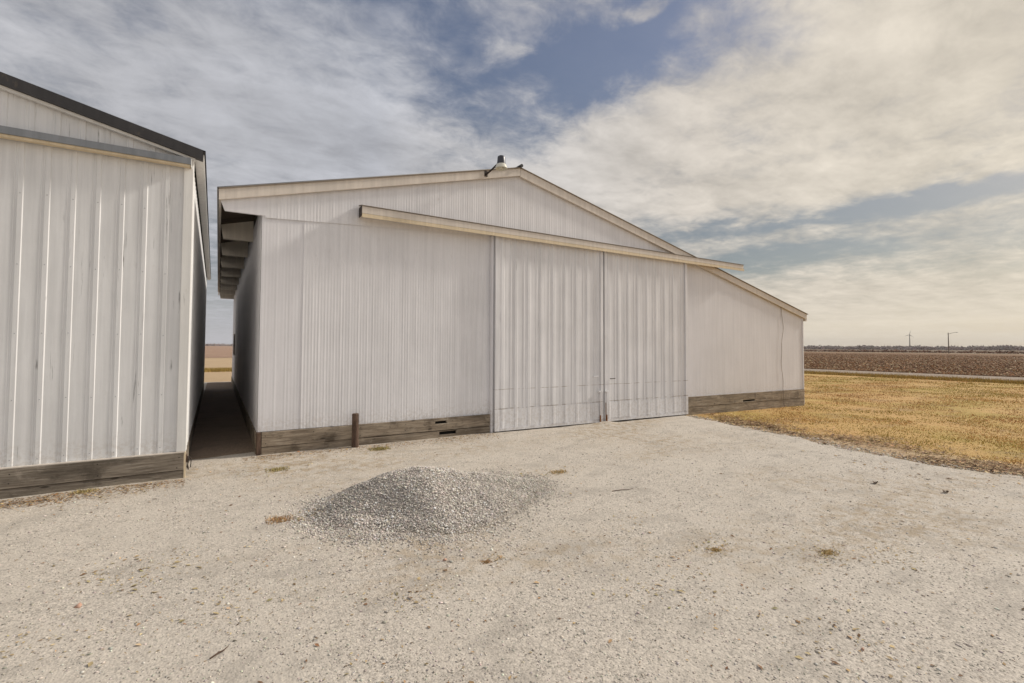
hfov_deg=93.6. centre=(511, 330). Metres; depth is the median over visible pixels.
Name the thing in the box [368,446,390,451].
weed tuft
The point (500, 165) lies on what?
yard light
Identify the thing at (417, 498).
gravel pile
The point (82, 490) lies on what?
weed tuft
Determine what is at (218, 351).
stubble field
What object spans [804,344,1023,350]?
wood
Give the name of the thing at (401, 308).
barn
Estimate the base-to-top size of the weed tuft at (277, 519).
0.039 m
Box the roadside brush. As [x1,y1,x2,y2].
[804,349,1023,353]
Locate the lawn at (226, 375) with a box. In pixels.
[204,352,1023,476]
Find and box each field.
[205,346,231,357]
[804,349,1023,353]
[804,352,1023,376]
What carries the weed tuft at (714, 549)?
on the gravel yard at (740, 520)
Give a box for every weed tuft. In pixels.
[69,487,98,494]
[265,466,289,472]
[265,514,292,523]
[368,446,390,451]
[549,469,565,474]
[708,547,721,551]
[818,549,837,555]
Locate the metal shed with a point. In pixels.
(105, 268)
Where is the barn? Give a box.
[217,164,807,455]
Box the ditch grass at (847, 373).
[204,366,1023,383]
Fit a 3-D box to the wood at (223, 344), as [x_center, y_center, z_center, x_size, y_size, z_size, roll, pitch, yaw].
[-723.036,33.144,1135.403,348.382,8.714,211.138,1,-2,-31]
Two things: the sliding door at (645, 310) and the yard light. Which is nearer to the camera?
the yard light
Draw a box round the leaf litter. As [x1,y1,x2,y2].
[0,411,1023,682]
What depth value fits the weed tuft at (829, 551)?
3.72 m
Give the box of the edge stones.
[690,415,1023,479]
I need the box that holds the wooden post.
[352,413,358,447]
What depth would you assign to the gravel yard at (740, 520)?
3.35 m
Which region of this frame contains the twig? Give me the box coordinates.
[209,645,228,658]
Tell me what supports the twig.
on the gravel yard at (740, 520)
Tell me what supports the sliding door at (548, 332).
in the barn
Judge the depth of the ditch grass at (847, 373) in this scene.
28.64 m
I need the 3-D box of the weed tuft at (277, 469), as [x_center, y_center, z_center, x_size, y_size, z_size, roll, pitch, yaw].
[-2.984,1.760,6.120,0.298,0.041,0.219,1,-2,-31]
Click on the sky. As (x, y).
(861, 162)
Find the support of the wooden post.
on the gravel yard at (740, 520)
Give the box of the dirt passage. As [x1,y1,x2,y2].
[189,382,253,459]
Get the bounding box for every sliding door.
[493,236,602,431]
[603,251,687,420]
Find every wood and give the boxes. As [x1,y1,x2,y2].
[205,343,232,345]
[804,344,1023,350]
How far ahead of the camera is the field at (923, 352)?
403.31 m
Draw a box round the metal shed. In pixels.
[0,72,210,498]
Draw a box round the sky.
[0,0,1023,346]
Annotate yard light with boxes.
[484,155,506,176]
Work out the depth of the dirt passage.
9.03 m
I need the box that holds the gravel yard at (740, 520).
[0,382,1023,682]
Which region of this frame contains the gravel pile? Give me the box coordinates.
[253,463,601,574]
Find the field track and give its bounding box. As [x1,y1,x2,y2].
[864,352,971,353]
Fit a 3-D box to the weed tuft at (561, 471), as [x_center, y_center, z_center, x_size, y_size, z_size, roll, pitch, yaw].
[0.586,1.781,6.081,0.270,0.040,0.202,1,-2,-31]
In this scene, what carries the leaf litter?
on the gravel yard at (740, 520)
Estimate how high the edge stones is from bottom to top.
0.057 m
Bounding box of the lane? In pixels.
[804,369,1023,380]

